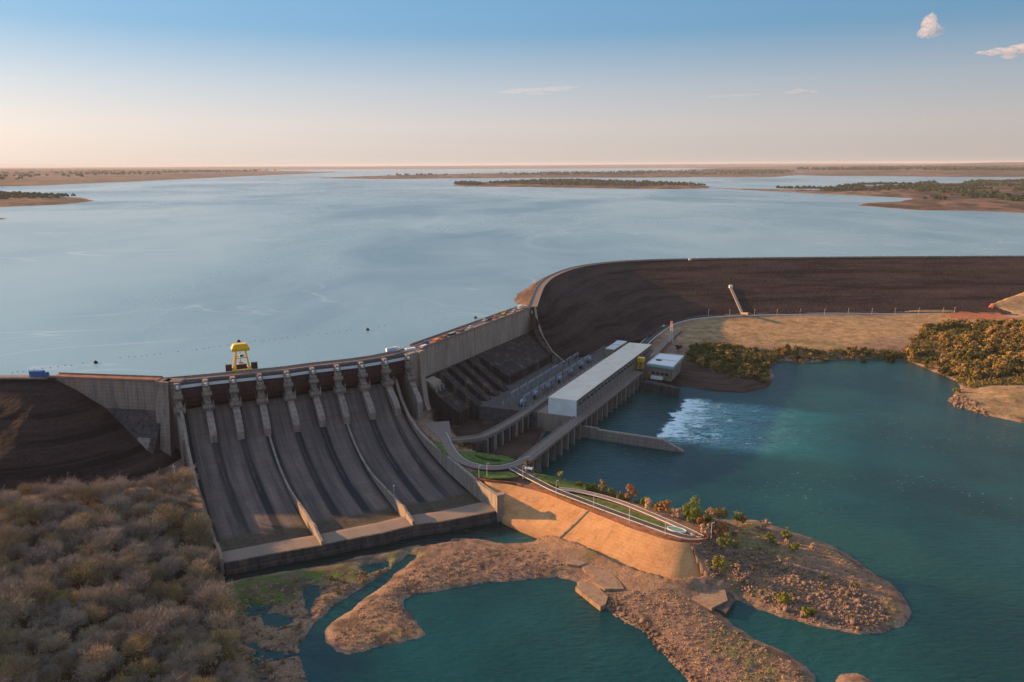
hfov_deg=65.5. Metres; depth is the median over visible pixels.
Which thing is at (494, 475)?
lawn
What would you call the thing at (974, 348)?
bushy tree
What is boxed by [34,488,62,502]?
bare tree
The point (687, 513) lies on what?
bank tree
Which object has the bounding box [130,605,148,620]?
bare tree
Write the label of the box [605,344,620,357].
annex building
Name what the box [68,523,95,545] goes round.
bare tree
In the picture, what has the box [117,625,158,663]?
bare tree
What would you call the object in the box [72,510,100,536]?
bare tree
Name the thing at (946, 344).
bushy tree
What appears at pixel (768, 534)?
bank tree
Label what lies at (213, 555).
bare tree
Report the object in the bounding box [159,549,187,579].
bare tree
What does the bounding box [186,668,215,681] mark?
bare tree
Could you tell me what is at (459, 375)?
intake wall
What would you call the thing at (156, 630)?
bare tree
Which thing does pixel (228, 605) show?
bare tree
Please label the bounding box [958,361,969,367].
bushy tree
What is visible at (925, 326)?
bushy tree
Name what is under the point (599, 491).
bank shrubs
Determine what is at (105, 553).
bare tree
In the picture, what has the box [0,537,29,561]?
bare tree
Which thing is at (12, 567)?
bare tree
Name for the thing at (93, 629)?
bare tree
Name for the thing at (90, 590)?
bare tree
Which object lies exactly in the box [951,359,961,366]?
bushy tree
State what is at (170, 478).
bare tree
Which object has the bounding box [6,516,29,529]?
bare tree
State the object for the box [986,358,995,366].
bushy tree
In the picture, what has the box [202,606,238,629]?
bare tree
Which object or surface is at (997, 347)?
bushy tree
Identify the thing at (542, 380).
busbar gantry
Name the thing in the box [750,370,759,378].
thicket tree
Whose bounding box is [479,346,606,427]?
yard
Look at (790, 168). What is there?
hills
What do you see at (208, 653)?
bare tree
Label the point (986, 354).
bushy tree
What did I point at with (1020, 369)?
bushy tree
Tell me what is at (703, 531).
bank tree
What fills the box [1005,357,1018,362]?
bushy tree
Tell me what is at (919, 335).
bushy tree
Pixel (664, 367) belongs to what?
control building
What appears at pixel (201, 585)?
bare tree
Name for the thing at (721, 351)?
thicket tree
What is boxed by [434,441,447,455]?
lawn
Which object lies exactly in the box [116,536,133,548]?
bare tree
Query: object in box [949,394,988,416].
shore boulders
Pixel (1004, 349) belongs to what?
bushy tree
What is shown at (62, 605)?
bare tree
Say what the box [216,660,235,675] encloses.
bare tree
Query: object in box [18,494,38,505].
bare tree
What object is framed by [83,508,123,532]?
bare tree
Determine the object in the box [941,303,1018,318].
soil
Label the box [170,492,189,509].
bare tree
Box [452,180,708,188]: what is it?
island
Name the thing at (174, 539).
bare tree
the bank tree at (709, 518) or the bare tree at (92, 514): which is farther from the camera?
the bank tree at (709, 518)
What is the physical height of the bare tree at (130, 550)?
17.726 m
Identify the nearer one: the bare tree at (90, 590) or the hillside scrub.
the bare tree at (90, 590)
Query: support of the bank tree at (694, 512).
on the ground at (878, 332)
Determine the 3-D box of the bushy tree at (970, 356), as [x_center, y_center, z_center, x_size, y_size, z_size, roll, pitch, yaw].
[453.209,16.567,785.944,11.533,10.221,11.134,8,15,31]
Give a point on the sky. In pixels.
(84, 83)
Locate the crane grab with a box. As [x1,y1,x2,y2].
[237,362,246,369]
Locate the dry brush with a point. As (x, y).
(631, 614)
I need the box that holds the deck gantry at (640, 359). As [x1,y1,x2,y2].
[637,357,644,368]
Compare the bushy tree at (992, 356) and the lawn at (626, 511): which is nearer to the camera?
the lawn at (626, 511)
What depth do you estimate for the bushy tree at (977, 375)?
736.58 m
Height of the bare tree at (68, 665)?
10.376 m
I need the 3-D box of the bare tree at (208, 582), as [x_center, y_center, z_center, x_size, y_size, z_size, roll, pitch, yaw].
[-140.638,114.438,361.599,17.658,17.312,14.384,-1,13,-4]
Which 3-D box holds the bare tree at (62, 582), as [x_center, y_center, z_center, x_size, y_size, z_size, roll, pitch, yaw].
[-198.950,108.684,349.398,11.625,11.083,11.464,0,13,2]
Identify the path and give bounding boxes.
[437,432,535,469]
[510,467,699,538]
[558,487,701,536]
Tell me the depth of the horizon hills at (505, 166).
32850.08 m
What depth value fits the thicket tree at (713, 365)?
761.49 m
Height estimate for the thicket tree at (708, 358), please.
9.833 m
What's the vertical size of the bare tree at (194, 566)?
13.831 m
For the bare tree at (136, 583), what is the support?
on the ground at (878, 332)
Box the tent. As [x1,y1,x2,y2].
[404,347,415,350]
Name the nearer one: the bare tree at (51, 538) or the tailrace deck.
the bare tree at (51, 538)
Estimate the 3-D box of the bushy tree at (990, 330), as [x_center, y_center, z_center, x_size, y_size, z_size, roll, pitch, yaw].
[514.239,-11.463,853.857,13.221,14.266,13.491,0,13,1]
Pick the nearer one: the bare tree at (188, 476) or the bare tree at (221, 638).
the bare tree at (221, 638)
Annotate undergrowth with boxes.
[0,493,239,681]
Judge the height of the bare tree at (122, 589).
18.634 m
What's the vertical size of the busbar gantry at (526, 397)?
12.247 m
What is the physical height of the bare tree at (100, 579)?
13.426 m
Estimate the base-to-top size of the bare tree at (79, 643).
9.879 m
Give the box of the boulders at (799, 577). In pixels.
[691,533,889,630]
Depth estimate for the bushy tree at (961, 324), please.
890.65 m
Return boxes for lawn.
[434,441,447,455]
[458,452,514,464]
[472,470,519,479]
[533,473,588,490]
[573,494,667,527]
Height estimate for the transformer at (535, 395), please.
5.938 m
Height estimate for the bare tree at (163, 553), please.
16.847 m
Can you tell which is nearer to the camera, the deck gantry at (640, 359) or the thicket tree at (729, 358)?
the deck gantry at (640, 359)
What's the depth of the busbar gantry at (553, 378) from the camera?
663.65 m
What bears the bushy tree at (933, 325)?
on the ground at (878, 332)
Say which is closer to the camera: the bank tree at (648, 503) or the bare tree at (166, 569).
the bare tree at (166, 569)
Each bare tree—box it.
[0,488,16,500]
[0,490,17,498]
[0,493,17,513]
[0,500,29,528]
[0,519,24,548]
[0,528,29,553]
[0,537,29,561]
[0,558,22,578]
[0,568,40,603]
[0,572,25,595]
[0,583,32,624]
[0,596,36,632]
[0,619,29,647]
[0,621,22,652]
[0,651,27,675]
[0,666,37,681]
[3,494,32,518]
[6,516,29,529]
[11,492,23,503]
[12,503,46,529]
[13,562,40,582]
[14,482,36,498]
[16,576,51,604]
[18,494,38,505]
[18,544,37,561]
[18,578,58,612]
[18,621,54,652]
[19,519,45,547]
[20,557,61,586]
[21,499,44,517]
[21,544,54,567]
[29,475,55,494]
[32,500,64,524]
[32,673,55,681]
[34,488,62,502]
[34,659,64,681]
[35,530,59,546]
[35,538,64,555]
[36,520,66,541]
[36,628,72,656]
[38,545,64,563]
[40,509,66,524]
[41,595,71,615]
[43,485,64,501]
[43,623,67,646]
[46,551,86,586]
[47,577,73,592]
[50,603,76,627]
[50,607,87,639]
[51,472,88,498]
[54,499,80,517]
[54,531,75,548]
[54,554,82,578]
[55,512,90,536]
[56,586,85,608]
[57,653,80,678]
[59,540,78,555]
[59,552,98,590]
[64,586,76,600]
[64,636,97,669]
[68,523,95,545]
[68,636,92,651]
[69,601,95,626]
[71,484,87,501]
[71,658,108,681]
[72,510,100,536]
[73,539,98,557]
[73,585,97,604]
[74,504,93,517]
[75,581,111,608]
[75,622,103,643]
[76,482,100,509]
[76,597,111,634]
[76,642,117,669]
[80,550,114,574]
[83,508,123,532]
[83,510,101,523]
[84,531,118,556]
[85,628,119,650]
[87,474,105,489]
[87,565,112,586]
[89,544,116,573]
[89,577,130,614]
[90,478,122,500]
[90,502,117,518]
[90,524,125,551]
[97,549,131,583]
[97,606,116,621]
[99,580,118,589]
[100,489,119,506]
[100,646,128,677]
[101,471,132,492]
[102,492,131,510]
[102,613,125,632]
[106,672,129,681]
[107,582,146,617]
[109,518,130,535]
[109,608,127,623]
[109,627,133,651]
[112,478,131,491]
[112,509,129,521]
[113,486,133,501]
[114,568,153,596]
[115,538,153,564]
[115,548,147,573]
[116,520,145,542]
[116,533,140,553]
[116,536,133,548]
[116,604,157,637]
[117,493,135,508]
[117,562,147,582]
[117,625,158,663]
[121,654,158,680]
[125,487,148,503]
[126,513,145,523]
[126,613,171,655]
[126,673,148,681]
[128,499,155,521]
[129,476,147,489]
[130,590,157,611]
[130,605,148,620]
[131,510,169,541]
[131,529,154,547]
[132,561,167,584]
[136,485,153,500]
[137,603,179,645]
[138,543,156,563]
[142,467,168,494]
[142,576,178,603]
[143,488,166,501]
[144,529,170,558]
[144,640,175,663]
[145,536,176,560]
[147,520,165,536]
[149,494,174,515]
[149,600,177,618]
[149,674,171,681]
[150,501,185,529]
[150,555,180,584]
[150,659,172,677]
[152,491,176,507]
[157,643,201,676]
[158,601,199,640]
[158,620,187,644]
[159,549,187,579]
[161,635,195,665]
[162,469,183,489]
[162,585,186,608]
[162,668,192,681]
[167,484,185,496]
[167,578,185,597]
[168,506,189,526]
[168,536,179,548]
[168,542,187,552]
[169,544,198,571]
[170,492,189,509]
[171,465,198,489]
[171,661,201,681]
[176,479,193,491]
[178,492,194,505]
[179,509,214,544]
[180,605,206,628]
[182,526,215,547]
[182,540,213,560]
[183,554,217,581]
[183,556,206,575]
[183,634,225,676]
[184,511,208,534]
[185,506,201,516]
[185,590,212,611]
[186,573,223,607]
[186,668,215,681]
[188,543,226,571]
[193,577,214,592]
[193,579,238,618]
[199,607,213,623]
[201,621,241,661]
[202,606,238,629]
[210,588,243,621]
[210,627,229,647]
[213,665,235,681]
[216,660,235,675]
[226,675,251,681]
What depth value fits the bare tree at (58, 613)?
324.36 m
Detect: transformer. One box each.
[519,398,525,406]
[533,390,536,398]
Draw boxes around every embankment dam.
[0,375,180,495]
[528,256,1023,362]
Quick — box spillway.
[163,346,504,575]
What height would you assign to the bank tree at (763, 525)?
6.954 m
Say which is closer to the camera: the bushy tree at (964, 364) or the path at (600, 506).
the path at (600, 506)
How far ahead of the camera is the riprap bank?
880.08 m
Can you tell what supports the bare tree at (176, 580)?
on the ground at (878, 332)
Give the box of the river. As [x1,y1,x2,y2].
[224,359,1023,681]
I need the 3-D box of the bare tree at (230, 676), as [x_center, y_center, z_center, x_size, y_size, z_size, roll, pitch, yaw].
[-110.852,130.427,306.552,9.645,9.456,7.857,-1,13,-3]
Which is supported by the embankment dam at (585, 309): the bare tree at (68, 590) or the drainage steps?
the drainage steps
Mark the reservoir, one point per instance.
(176, 273)
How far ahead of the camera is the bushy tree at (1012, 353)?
778.02 m
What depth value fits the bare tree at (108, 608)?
334.89 m
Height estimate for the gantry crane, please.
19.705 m
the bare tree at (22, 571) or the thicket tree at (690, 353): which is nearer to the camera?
the bare tree at (22, 571)
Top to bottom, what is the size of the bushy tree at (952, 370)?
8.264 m
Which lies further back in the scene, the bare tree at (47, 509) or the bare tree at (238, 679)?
the bare tree at (47, 509)
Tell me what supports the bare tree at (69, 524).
on the ground at (878, 332)
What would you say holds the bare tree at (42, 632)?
on the ground at (878, 332)
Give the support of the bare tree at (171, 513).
on the ground at (878, 332)
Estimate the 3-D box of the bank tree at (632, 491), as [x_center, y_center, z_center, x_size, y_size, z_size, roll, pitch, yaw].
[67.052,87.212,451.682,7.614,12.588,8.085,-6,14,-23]
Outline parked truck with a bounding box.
[29,370,49,376]
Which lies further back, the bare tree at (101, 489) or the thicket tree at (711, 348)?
the thicket tree at (711, 348)
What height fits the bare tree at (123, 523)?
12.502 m
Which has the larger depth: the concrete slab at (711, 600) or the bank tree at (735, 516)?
the bank tree at (735, 516)
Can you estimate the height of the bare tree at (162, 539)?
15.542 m
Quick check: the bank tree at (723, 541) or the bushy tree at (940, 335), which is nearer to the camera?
the bank tree at (723, 541)
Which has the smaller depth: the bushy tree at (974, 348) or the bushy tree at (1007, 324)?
the bushy tree at (974, 348)
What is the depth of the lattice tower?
854.15 m
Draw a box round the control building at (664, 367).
[643,353,683,395]
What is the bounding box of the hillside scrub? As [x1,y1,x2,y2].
[685,319,1023,387]
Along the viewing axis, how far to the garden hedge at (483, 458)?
512.45 m
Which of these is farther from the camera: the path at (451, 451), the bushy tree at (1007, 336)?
the bushy tree at (1007, 336)
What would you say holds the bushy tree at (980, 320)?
on the ground at (878, 332)
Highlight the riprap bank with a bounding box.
[514,279,542,305]
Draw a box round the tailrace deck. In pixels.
[517,370,643,472]
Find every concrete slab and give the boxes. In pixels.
[566,558,585,567]
[575,582,607,610]
[581,564,623,590]
[691,589,727,610]
[714,592,734,616]
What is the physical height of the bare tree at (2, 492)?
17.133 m
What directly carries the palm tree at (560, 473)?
on the lawn at (554, 481)
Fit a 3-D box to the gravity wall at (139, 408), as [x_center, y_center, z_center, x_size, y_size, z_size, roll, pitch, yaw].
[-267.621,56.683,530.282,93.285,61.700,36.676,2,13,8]
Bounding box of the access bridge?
[451,356,604,453]
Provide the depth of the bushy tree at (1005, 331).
831.21 m
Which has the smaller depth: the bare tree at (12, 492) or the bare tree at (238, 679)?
the bare tree at (238, 679)
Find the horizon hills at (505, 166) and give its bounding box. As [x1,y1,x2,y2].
[0,163,959,169]
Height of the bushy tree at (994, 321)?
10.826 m
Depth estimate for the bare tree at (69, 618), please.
319.87 m
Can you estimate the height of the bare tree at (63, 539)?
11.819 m
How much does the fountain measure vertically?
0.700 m
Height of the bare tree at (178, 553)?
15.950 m
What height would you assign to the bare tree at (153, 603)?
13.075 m
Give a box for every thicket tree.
[686,349,694,356]
[696,357,704,363]
[704,354,713,361]
[707,345,716,351]
[710,361,719,368]
[715,347,723,353]
[724,349,732,354]
[725,354,734,362]
[737,367,744,374]
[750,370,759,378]
[782,343,790,349]
[847,351,855,356]
[884,353,894,358]
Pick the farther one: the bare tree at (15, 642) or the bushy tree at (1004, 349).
the bushy tree at (1004, 349)
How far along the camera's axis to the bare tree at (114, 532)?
389.51 m
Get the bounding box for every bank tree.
[574,480,582,485]
[583,482,596,490]
[598,479,607,494]
[607,487,615,495]
[616,491,622,498]
[625,484,638,497]
[639,496,651,506]
[644,497,652,509]
[654,501,664,514]
[661,500,672,517]
[672,508,682,518]
[681,505,697,517]
[682,495,703,525]
[694,514,712,526]
[696,514,707,527]
[700,524,710,534]
[705,507,718,517]
[708,520,721,534]
[712,555,728,574]
[713,523,730,537]
[716,507,728,521]
[716,532,732,551]
[732,540,739,546]
[733,510,743,524]
[738,515,746,522]
[760,519,771,527]
[765,531,774,543]
[776,591,789,603]
[780,527,792,540]
[788,543,798,550]
[801,605,816,616]
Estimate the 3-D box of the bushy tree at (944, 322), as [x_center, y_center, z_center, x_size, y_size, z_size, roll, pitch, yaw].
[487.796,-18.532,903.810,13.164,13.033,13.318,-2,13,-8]
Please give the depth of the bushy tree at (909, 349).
828.40 m
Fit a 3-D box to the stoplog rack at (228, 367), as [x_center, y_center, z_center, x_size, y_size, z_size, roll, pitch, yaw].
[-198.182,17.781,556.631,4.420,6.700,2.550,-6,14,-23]
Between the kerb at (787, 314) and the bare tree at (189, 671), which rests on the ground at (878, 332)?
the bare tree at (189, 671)
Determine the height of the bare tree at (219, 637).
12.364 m
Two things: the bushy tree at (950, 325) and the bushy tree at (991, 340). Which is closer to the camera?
the bushy tree at (991, 340)
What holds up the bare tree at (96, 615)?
on the ground at (878, 332)
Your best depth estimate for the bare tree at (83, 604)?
330.75 m
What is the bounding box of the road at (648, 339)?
[641,312,1016,343]
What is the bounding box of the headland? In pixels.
[331,168,796,178]
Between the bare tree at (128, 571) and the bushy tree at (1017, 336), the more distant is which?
the bushy tree at (1017, 336)
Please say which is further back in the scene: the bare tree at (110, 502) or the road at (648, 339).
the road at (648, 339)
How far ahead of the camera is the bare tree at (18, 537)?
375.58 m
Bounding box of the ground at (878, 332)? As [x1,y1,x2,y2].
[0,292,1023,681]
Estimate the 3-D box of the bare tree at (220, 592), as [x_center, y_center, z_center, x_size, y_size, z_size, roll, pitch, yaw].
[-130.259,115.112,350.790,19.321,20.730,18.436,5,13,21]
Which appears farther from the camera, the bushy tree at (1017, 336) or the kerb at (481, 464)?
the bushy tree at (1017, 336)
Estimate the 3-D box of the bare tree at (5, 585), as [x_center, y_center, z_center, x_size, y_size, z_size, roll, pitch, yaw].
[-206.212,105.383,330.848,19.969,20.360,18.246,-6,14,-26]
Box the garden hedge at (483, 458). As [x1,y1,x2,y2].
[475,455,500,460]
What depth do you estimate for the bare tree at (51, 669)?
288.91 m
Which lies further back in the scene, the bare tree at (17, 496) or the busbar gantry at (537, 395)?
the busbar gantry at (537, 395)
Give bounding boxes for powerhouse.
[537,342,653,431]
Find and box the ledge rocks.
[606,598,699,681]
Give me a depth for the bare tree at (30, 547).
375.59 m
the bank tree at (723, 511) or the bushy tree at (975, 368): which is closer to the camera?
the bank tree at (723, 511)
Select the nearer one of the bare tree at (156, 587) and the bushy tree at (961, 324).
the bare tree at (156, 587)
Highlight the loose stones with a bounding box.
[237,523,901,681]
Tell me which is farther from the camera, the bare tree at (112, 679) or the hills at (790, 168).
the hills at (790, 168)
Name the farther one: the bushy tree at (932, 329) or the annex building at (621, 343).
the bushy tree at (932, 329)
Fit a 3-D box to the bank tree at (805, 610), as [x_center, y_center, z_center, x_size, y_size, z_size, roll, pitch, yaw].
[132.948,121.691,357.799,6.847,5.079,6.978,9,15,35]
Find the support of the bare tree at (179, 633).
on the ground at (878, 332)
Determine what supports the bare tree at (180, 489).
on the ground at (878, 332)
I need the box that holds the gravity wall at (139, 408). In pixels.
[49,372,188,455]
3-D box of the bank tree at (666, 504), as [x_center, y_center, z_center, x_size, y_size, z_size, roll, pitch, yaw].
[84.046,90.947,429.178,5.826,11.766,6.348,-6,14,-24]
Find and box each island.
[0,195,92,206]
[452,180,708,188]
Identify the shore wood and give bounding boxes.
[0,190,75,198]
[776,178,1023,200]
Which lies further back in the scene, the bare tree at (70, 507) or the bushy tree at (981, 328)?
the bushy tree at (981, 328)
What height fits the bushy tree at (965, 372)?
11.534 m
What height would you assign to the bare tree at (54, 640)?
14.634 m
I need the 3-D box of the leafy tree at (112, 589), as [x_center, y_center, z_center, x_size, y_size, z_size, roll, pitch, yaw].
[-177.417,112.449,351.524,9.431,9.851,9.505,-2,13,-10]
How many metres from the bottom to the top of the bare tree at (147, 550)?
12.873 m
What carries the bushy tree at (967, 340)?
on the ground at (878, 332)
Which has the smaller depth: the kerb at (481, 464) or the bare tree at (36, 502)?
the bare tree at (36, 502)
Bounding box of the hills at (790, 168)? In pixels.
[679,162,1023,171]
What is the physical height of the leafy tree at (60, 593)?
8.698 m
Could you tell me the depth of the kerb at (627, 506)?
444.51 m
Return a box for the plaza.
[424,421,451,441]
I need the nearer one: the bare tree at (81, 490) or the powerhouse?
the bare tree at (81, 490)
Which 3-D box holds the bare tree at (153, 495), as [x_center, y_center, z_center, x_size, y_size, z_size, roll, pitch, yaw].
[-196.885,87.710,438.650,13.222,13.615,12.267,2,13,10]
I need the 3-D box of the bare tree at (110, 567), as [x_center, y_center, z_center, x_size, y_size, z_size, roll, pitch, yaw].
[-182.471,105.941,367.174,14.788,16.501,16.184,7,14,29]
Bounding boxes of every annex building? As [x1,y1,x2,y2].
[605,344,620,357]
[612,340,626,347]
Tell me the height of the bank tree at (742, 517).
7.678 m
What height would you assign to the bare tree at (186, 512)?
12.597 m
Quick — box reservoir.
[0,168,1023,376]
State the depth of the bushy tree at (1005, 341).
808.75 m
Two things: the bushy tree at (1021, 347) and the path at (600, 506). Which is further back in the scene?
the bushy tree at (1021, 347)
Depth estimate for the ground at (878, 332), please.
394.04 m
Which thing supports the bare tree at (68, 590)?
on the ground at (878, 332)
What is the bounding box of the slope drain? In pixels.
[559,510,588,536]
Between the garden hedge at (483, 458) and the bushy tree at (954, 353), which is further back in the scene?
the bushy tree at (954, 353)
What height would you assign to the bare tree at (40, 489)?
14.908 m
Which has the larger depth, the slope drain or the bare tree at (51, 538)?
the slope drain
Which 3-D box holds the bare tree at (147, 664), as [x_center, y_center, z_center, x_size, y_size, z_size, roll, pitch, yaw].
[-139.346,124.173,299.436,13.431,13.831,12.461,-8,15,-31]
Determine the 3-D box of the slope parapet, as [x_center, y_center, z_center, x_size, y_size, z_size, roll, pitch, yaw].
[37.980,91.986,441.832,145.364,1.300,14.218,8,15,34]
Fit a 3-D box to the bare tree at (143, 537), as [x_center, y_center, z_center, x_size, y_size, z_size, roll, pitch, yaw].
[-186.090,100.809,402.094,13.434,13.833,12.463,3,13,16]
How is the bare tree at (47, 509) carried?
on the ground at (878, 332)
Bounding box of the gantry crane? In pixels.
[231,342,251,370]
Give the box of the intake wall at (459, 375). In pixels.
[401,306,563,424]
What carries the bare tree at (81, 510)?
on the ground at (878, 332)
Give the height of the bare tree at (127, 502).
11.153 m
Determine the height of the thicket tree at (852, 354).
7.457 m
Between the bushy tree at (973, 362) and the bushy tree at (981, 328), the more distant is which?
the bushy tree at (981, 328)
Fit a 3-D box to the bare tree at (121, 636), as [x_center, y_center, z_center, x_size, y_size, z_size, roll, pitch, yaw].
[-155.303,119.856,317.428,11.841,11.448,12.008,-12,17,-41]
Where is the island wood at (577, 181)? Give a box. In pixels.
[489,178,705,185]
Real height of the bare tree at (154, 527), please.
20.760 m
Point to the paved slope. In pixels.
(534, 513)
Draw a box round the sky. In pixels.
[0,0,1023,167]
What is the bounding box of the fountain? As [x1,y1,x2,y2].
[667,526,685,532]
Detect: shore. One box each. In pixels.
[0,169,330,185]
[714,182,1023,212]
[794,165,1023,176]
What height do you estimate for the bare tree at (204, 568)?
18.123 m
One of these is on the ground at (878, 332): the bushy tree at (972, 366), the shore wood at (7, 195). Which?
the bushy tree at (972, 366)
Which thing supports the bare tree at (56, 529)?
on the ground at (878, 332)
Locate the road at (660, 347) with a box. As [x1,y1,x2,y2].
[638,329,681,369]
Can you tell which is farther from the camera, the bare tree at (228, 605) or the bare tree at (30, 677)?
the bare tree at (228, 605)
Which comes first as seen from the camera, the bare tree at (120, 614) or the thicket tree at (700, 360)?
the bare tree at (120, 614)
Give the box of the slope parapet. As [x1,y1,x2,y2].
[477,477,710,542]
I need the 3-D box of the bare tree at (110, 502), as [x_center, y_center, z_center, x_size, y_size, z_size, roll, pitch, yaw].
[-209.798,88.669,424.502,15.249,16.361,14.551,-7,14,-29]
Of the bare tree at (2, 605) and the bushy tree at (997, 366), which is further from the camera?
the bushy tree at (997, 366)
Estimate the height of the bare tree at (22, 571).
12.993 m
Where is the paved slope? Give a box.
[484,481,702,578]
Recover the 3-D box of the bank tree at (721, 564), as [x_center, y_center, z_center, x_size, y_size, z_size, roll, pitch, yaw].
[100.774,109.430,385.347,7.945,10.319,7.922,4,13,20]
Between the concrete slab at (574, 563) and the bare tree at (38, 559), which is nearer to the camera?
the bare tree at (38, 559)
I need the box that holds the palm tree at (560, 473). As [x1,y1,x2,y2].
[557,471,563,483]
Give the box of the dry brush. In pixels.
[233,491,895,681]
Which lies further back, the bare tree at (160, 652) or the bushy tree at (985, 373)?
the bushy tree at (985, 373)
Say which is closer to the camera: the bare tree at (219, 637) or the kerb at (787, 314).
the bare tree at (219, 637)
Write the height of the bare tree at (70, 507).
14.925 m
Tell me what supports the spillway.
on the ground at (878, 332)
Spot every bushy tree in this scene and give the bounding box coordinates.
[906,347,915,354]
[910,345,918,348]
[911,348,924,357]
[917,333,925,338]
[921,322,930,330]
[928,323,939,329]
[928,326,937,331]
[936,320,948,325]
[937,366,947,373]
[938,331,948,337]
[939,356,951,363]
[940,342,952,347]
[945,321,956,328]
[948,367,959,374]
[950,350,962,357]
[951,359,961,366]
[954,342,961,349]
[955,322,963,327]
[955,364,967,374]
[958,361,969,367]
[959,366,972,376]
[961,334,972,341]
[964,337,971,343]
[964,345,980,352]
[965,352,976,361]
[966,360,977,364]
[967,367,980,375]
[969,364,981,368]
[970,369,982,379]
[971,332,986,341]
[973,351,985,360]
[974,317,987,324]
[976,325,987,331]
[976,365,988,372]
[977,349,989,356]
[979,343,992,351]
[981,333,990,341]
[981,368,989,376]
[986,325,999,334]
[986,335,1001,344]
[986,353,1001,359]
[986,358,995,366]
[988,318,997,324]
[988,370,1004,377]
[989,343,1002,353]
[991,361,1006,369]
[997,318,1005,324]
[997,328,1011,334]
[998,345,1015,355]
[998,366,1013,375]
[1000,334,1011,338]
[1001,335,1017,345]
[1001,342,1016,350]
[1003,320,1013,326]
[1003,350,1017,358]
[1003,353,1018,362]
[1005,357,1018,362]
[1009,362,1022,371]
[1010,334,1022,339]
[1010,365,1023,372]
[1016,344,1023,349]
[1016,356,1023,364]
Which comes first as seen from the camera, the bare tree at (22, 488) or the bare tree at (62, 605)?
the bare tree at (62, 605)
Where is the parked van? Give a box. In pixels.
[386,347,395,351]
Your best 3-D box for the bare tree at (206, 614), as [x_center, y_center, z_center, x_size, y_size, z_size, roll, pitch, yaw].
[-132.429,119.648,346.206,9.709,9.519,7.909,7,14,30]
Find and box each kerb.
[446,432,528,465]
[509,467,702,539]
[560,487,703,536]
[646,312,1016,343]
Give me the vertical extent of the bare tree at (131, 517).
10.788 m
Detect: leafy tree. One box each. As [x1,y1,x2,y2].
[50,590,67,603]
[101,585,119,602]
[187,660,203,676]
[792,352,799,359]
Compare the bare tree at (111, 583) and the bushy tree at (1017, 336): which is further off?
the bushy tree at (1017, 336)
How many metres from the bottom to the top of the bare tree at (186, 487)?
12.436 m
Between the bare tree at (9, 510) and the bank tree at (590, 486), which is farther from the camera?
the bank tree at (590, 486)
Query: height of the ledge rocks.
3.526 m
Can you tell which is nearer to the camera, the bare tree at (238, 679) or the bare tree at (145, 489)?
the bare tree at (238, 679)
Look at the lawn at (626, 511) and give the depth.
437.34 m
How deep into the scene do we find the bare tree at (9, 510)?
401.26 m
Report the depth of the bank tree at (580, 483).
471.62 m
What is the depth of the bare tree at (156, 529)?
415.39 m
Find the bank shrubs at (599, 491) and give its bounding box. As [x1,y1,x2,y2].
[553,476,722,525]
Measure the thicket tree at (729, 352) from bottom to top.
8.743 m
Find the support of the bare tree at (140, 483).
on the ground at (878, 332)
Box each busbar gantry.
[510,388,518,402]
[522,392,530,409]
[528,378,535,390]
[531,386,538,404]
[536,373,543,390]
[548,376,554,393]
[563,367,569,383]
[570,363,575,378]
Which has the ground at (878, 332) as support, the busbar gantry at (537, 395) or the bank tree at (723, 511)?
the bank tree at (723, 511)
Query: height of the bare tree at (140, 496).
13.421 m
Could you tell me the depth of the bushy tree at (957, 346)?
824.75 m
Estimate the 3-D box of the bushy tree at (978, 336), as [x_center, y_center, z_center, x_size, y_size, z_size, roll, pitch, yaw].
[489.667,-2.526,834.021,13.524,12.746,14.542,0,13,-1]
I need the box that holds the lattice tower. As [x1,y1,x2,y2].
[669,322,673,342]
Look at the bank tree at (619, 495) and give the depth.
455.27 m
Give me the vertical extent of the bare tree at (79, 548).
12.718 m
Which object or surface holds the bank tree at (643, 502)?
on the ground at (878, 332)
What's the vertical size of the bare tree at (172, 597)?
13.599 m
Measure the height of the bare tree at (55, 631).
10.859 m
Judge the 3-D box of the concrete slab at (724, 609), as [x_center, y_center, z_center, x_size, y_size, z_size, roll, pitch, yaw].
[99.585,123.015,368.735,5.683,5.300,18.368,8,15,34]
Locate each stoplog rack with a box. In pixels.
[225,364,231,371]
[251,361,257,368]
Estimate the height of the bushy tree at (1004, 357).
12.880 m
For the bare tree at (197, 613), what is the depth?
338.81 m
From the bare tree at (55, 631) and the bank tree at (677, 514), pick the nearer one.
the bare tree at (55, 631)
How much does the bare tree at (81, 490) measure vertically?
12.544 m
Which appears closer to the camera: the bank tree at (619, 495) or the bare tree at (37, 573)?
the bare tree at (37, 573)
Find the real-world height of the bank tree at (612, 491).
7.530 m
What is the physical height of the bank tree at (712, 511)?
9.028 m
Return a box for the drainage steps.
[729,285,750,314]
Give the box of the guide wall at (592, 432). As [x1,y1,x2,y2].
[581,425,683,452]
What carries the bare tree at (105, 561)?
on the ground at (878, 332)
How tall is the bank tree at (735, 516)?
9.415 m
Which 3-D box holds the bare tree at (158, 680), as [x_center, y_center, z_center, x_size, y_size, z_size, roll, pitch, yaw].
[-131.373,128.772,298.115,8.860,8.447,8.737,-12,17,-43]
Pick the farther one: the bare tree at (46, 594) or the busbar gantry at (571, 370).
the busbar gantry at (571, 370)
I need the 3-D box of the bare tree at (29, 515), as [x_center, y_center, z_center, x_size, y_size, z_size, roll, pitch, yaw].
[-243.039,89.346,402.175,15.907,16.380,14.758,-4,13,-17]
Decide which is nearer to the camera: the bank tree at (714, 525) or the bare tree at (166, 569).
the bare tree at (166, 569)
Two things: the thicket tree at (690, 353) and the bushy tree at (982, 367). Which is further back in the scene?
the thicket tree at (690, 353)
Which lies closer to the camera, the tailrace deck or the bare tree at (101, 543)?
the bare tree at (101, 543)

